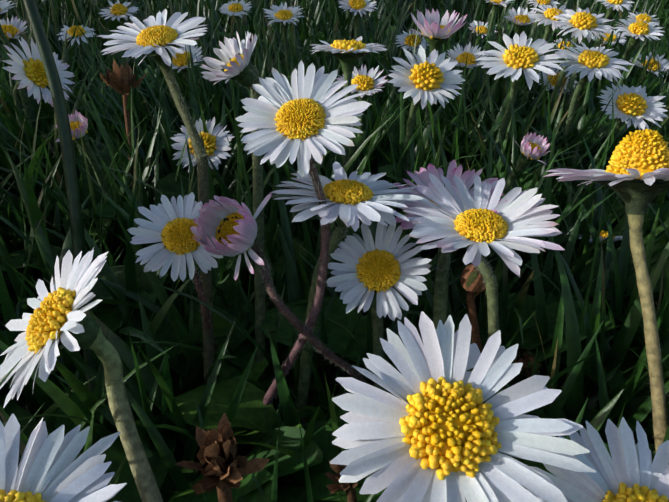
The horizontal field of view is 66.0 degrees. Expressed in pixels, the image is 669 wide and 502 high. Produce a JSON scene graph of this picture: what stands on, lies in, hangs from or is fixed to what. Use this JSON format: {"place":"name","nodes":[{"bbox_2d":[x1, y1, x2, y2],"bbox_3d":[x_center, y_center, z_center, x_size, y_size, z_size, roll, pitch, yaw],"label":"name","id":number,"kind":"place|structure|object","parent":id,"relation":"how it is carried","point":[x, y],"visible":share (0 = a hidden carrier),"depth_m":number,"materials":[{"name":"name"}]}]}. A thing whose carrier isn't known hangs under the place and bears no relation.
{"place":"outdoors","nodes":[
{"label":"outdoors","id":0,"kind":"place"},
{"bbox_2d":[0,0,668,77],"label":"grass","id":1,"kind":"structure","parent":0,"point":[329,13],"depth_m":0.39,"materials":[{"name":"green plant"}]},
{"bbox_2d":[0,2,668,501],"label":"ground","id":2,"kind":"structure","parent":0,"point":[7,390],"depth_m":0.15,"materials":[{"name":"green plant"}]},
{"bbox_2d":[0,16,33,96],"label":"daisy","id":3,"kind":"object","parent":2,"relation":"on","point":[13,29],"visible":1,"depth_m":0.19,"materials":[{"name":"white plant"}]},
{"bbox_2d":[0,0,34,130],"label":"grass blade","id":4,"kind":"object","parent":2,"relation":"on","point":[3,11],"visible":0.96,"depth_m":0.19,"materials":[{"name":"green plant"}]},
{"bbox_2d":[1,37,74,139],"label":"daisy","id":5,"kind":"object","parent":2,"relation":"on","point":[29,71],"visible":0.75,"depth_m":0.17,"materials":[{"name":"white plant"}]},
{"bbox_2d":[23,0,98,393],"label":"stem","id":6,"kind":"object","parent":2,"relation":"on","point":[65,137],"depth_m":0.09,"materials":[{"name":"green plant"}]},
{"bbox_2d":[57,25,95,72],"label":"daisy","id":7,"kind":"object","parent":2,"relation":"on","point":[86,31],"visible":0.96,"depth_m":0.26,"materials":[{"name":"white plant"}]},
{"bbox_2d":[0,246,162,501],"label":"daisy","id":8,"kind":"object","parent":2,"relation":"on","point":[54,322],"visible":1,"depth_m":0.07,"materials":[{"name":"white plant"}]},
{"bbox_2d":[99,0,138,56],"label":"daisy","id":9,"kind":"object","parent":2,"relation":"on","point":[118,11],"visible":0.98,"depth_m":0.26,"materials":[{"name":"white plant"}]},
{"bbox_2d":[99,60,146,190],"bbox_3d":[-0.066,-0.026,0.162,0.012,0.063,0.037,7,34,11],"label":"dead head","id":10,"kind":"object","parent":2,"relation":"on","point":[121,80],"visible":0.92,"depth_m":0.16},
{"bbox_2d":[126,192,223,351],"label":"daisy","id":11,"kind":"object","parent":2,"relation":"on","point":[175,246],"visible":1,"depth_m":0.09,"materials":[{"name":"white plant"}]},
{"bbox_2d":[171,117,234,171],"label":"daisy","id":12,"kind":"object","parent":2,"relation":"on","point":[217,145],"visible":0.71,"depth_m":0.16,"materials":[{"name":"white plant"}]},
{"bbox_2d":[175,413,268,501],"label":"dead head","id":13,"kind":"object","parent":2,"relation":"on","point":[222,468],"visible":1,"depth_m":0.06},
{"bbox_2d":[199,31,266,377],"bbox_3d":[-0.017,0.000,0.109,0.013,0.079,0.060,-8,34,-11],"label":"daisy","id":14,"kind":"object","parent":2,"relation":"on","point":[235,64],"visible":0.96,"depth_m":0.11,"materials":[{"name":"white plant"}]},
{"bbox_2d":[218,0,250,47],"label":"daisy","id":15,"kind":"object","parent":2,"relation":"on","point":[236,9],"visible":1,"depth_m":0.28,"materials":[{"name":"white plant"}]},
{"bbox_2d":[262,2,305,81],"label":"daisy","id":16,"kind":"object","parent":2,"relation":"on","point":[282,15],"visible":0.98,"depth_m":0.23,"materials":[{"name":"white plant"}]},
{"bbox_2d":[235,59,371,455],"bbox_3d":[-0.008,0.007,0.098,0.022,0.077,0.034,11,35,16],"label":"daisy","id":17,"kind":"object","parent":2,"relation":"on","point":[300,116],"visible":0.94,"depth_m":0.09,"materials":[{"name":"white plant"}]},
{"bbox_2d":[4,21,661,466],"bbox_3d":[-0.003,-0.060,0.243,0.867,0.022,0.501,-1,33,-1],"label":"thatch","id":18,"kind":"object","parent":2,"relation":"on","point":[186,391],"depth_m":0.11,"materials":[{"name":"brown plant"}]},
{"bbox_2d":[0,9,668,501],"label":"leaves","id":19,"kind":"object","parent":2,"relation":"on","point":[254,419],"visible":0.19,"depth_m":0.11,"materials":[{"name":"green plant"}]},
{"bbox_2d":[0,414,125,501],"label":"daisy","id":20,"kind":"object","parent":19,"relation":"on","point":[48,469],"visible":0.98,"depth_m":0.05,"materials":[{"name":"white plant"}]},
{"bbox_2d":[55,110,113,220],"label":"daisy","id":21,"kind":"object","parent":19,"relation":"on","point":[74,126],"visible":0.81,"depth_m":0.13,"materials":[{"name":"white plant"}]},
{"bbox_2d":[98,9,214,384],"bbox_3d":[-0.033,0.002,0.101,0.022,0.083,0.058,-1,33,-1],"label":"daisy","id":22,"kind":"object","parent":19,"relation":"on","point":[159,41],"visible":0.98,"depth_m":0.10,"materials":[{"name":"white plant"}]},
{"bbox_2d":[172,45,202,82],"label":"daisy","id":23,"kind":"object","parent":19,"relation":"on","point":[179,61],"visible":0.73,"depth_m":0.20,"materials":[{"name":"white plant"}]},
{"bbox_2d":[189,193,366,382],"bbox_3d":[-0.005,0.019,0.096,0.036,0.060,0.013,10,34,14],"label":"daisy","id":24,"kind":"object","parent":19,"relation":"on","point":[229,228],"visible":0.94,"depth_m":0.09,"materials":[{"name":"pink plant"}]},
{"bbox_2d":[310,36,386,178],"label":"daisy","id":25,"kind":"object","parent":19,"relation":"on","point":[347,54],"visible":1,"depth_m":0.14,"materials":[{"name":"white plant"}]},
{"bbox_2d":[94,257,610,468],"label":"grass blades","id":26,"kind":"object","parent":19,"relation":"on","point":[290,416],"visible":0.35,"depth_m":0.09,"materials":[{"name":"green plant"}]},
{"bbox_2d":[338,0,377,66],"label":"daisy","id":27,"kind":"object","parent":19,"relation":"on","point":[357,8],"visible":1,"depth_m":0.23,"materials":[{"name":"white plant"}]},
{"bbox_2d":[336,64,387,155],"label":"daisy","id":28,"kind":"object","parent":19,"relation":"on","point":[367,84],"visible":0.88,"depth_m":0.16,"materials":[{"name":"white plant"}]},
{"bbox_2d":[326,218,431,391],"bbox_3d":[0.008,0.023,0.096,0.019,0.052,0.032,-1,33,-1],"label":"daisy","id":29,"kind":"object","parent":19,"relation":"on","point":[381,277],"visible":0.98,"depth_m":0.09,"materials":[{"name":"white plant"}]},
{"bbox_2d":[388,45,464,177],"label":"daisy","id":30,"kind":"object","parent":19,"relation":"on","point":[431,78],"visible":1,"depth_m":0.14,"materials":[{"name":"white plant"}]},
{"bbox_2d":[475,31,563,177],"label":"daisy","id":31,"kind":"object","parent":19,"relation":"on","point":[517,59],"visible":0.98,"depth_m":0.14,"materials":[{"name":"white plant"}]},
{"bbox_2d":[503,132,549,193],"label":"daisy","id":32,"kind":"object","parent":19,"relation":"on","point":[533,147],"visible":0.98,"depth_m":0.13,"materials":[{"name":"pink plant"}]},
{"bbox_2d":[526,4,565,101],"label":"daisy","id":33,"kind":"object","parent":19,"relation":"on","point":[546,17],"visible":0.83,"depth_m":0.20,"materials":[{"name":"white plant"}]},
{"bbox_2d":[538,66,578,105],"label":"daisy","id":34,"kind":"object","parent":19,"relation":"on","point":[546,77],"visible":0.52,"depth_m":0.22,"materials":[{"name":"white plant"}]},
{"bbox_2d":[552,38,578,63],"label":"daisy","id":35,"kind":"object","parent":19,"relation":"on","point":[558,42],"visible":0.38,"depth_m":0.28,"materials":[{"name":"white plant"}]},
{"bbox_2d":[547,8,614,111],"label":"daisy","id":36,"kind":"object","parent":19,"relation":"on","point":[579,24],"visible":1,"depth_m":0.18,"materials":[{"name":"white plant"}]},
{"bbox_2d":[543,128,668,451],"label":"daisy","id":37,"kind":"object","parent":19,"relation":"on","point":[634,175],"visible":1,"depth_m":0.08,"materials":[{"name":"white plant"}]},
{"bbox_2d":[592,29,625,49],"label":"daisy","id":38,"kind":"object","parent":19,"relation":"on","point":[616,36],"visible":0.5,"depth_m":0.28,"materials":[{"name":"white plant"}]},
{"bbox_2d":[596,83,667,168],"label":"daisy","id":39,"kind":"object","parent":19,"relation":"on","point":[627,101],"visible":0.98,"depth_m":0.15,"materials":[{"name":"white plant"}]},
{"bbox_2d":[325,460,357,501],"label":"dead head","id":40,"kind":"object","parent":2,"relation":"on","point":[349,488],"visible":0.4,"depth_m":0.07},
{"bbox_2d":[269,161,422,408],"bbox_3d":[0.002,0.013,0.105,0.028,0.059,0.034,-1,33,-1],"label":"daisy","id":41,"kind":"object","parent":2,"relation":"on","point":[352,199],"visible":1,"depth_m":0.09,"materials":[{"name":"white plant"}]},
{"bbox_2d":[395,30,428,64],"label":"daisy","id":42,"kind":"object","parent":2,"relation":"on","point":[405,38],"visible":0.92,"depth_m":0.24,"materials":[{"name":"white plant"}]},
{"bbox_2d":[410,9,466,157],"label":"daisy","id":43,"kind":"object","parent":2,"relation":"on","point":[434,34],"visible":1,"depth_m":0.16,"materials":[{"name":"pink plant"}]},
{"bbox_2d":[394,160,503,329],"bbox_3d":[0.021,0.017,0.101,0.021,0.058,0.037,-1,33,-1],"label":"daisy","id":44,"kind":"object","parent":2,"relation":"on","point":[442,280],"visible":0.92,"depth_m":0.10,"materials":[{"name":"pink plant"}]},
{"bbox_2d":[330,311,595,501],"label":"daisy","id":45,"kind":"object","parent":2,"relation":"on","point":[445,420],"visible":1,"depth_m":0.05,"materials":[{"name":"white plant"}]},
{"bbox_2d":[447,42,487,127],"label":"daisy","id":46,"kind":"object","parent":2,"relation":"on","point":[460,56],"visible":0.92,"depth_m":0.20,"materials":[{"name":"white plant"}]},
{"bbox_2d":[460,264,492,352],"bbox_3d":[0.027,0.027,0.098,0.006,0.044,0.025,-1,33,-1],"label":"bud","id":47,"kind":"object","parent":2,"relation":"on","point":[471,279],"visible":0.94,"depth_m":0.10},
{"bbox_2d":[468,20,496,45],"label":"daisy","id":48,"kind":"object","parent":2,"relation":"on","point":[481,27],"visible":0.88,"depth_m":0.30,"materials":[{"name":"white plant"}]},
{"bbox_2d":[403,173,564,346],"bbox_3d":[0.025,0.020,0.094,0.026,0.059,0.041,-1,33,-1],"label":"daisy","id":49,"kind":"object","parent":2,"relation":"on","point":[477,228],"visible":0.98,"depth_m":0.09,"materials":[{"name":"white plant"}]},
{"bbox_2d":[484,0,513,50],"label":"daisy","id":50,"kind":"object","parent":2,"relation":"on","point":[496,4],"visible":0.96,"depth_m":0.28,"materials":[{"name":"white plant"}]},
{"bbox_2d":[504,7,535,36],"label":"daisy","id":51,"kind":"object","parent":2,"relation":"on","point":[521,19],"visible":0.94,"depth_m":0.25,"materials":[{"name":"white plant"}]},
{"bbox_2d":[513,348,541,377],"bbox_3d":[0.040,0.032,0.106,0.007,0.026,0.012,-1,33,-1],"label":"dead head","id":52,"kind":"object","parent":2,"relation":"on","point":[525,357],"visible":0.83,"depth_m":0.10},
{"bbox_2d":[528,0,559,44],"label":"daisy","id":53,"kind":"object","parent":2,"relation":"on","point":[544,2],"visible":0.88,"depth_m":0.31,"materials":[{"name":"white plant"}]},
{"bbox_2d":[555,40,633,160],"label":"daisy","id":54,"kind":"object","parent":2,"relation":"on","point":[588,63],"visible":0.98,"depth_m":0.15,"materials":[{"name":"white plant"}]},
{"bbox_2d":[526,417,668,501],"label":"daisy","id":55,"kind":"object","parent":2,"relation":"on","point":[629,471],"visible":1,"depth_m":0.05,"materials":[{"name":"white plant"}]},
{"bbox_2d":[579,230,621,243],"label":"daisy","id":56,"kind":"object","parent":2,"relation":"on","point":[603,235],"visible":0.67,"depth_m":0.14,"materials":[{"name":"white plant"}]},
{"bbox_2d":[595,0,633,47],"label":"daisy","id":57,"kind":"object","parent":2,"relation":"on","point":[613,5],"visible":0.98,"depth_m":0.24,"materials":[{"name":"white plant"}]},
{"bbox_2d":[613,18,664,85],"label":"daisy","id":58,"kind":"object","parent":2,"relation":"on","point":[635,30],"visible":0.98,"depth_m":0.21,"materials":[{"name":"white plant"}]},
{"bbox_2d":[627,11,658,53],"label":"daisy","id":59,"kind":"object","parent":2,"relation":"on","point":[645,16],"visible":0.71,"depth_m":0.28,"materials":[{"name":"white plant"}]},
{"bbox_2d":[630,52,668,86],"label":"daisy","id":60,"kind":"object","parent":2,"relation":"on","point":[664,63],"visible":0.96,"depth_m":0.23,"materials":[{"name":"white plant"}]}
]}

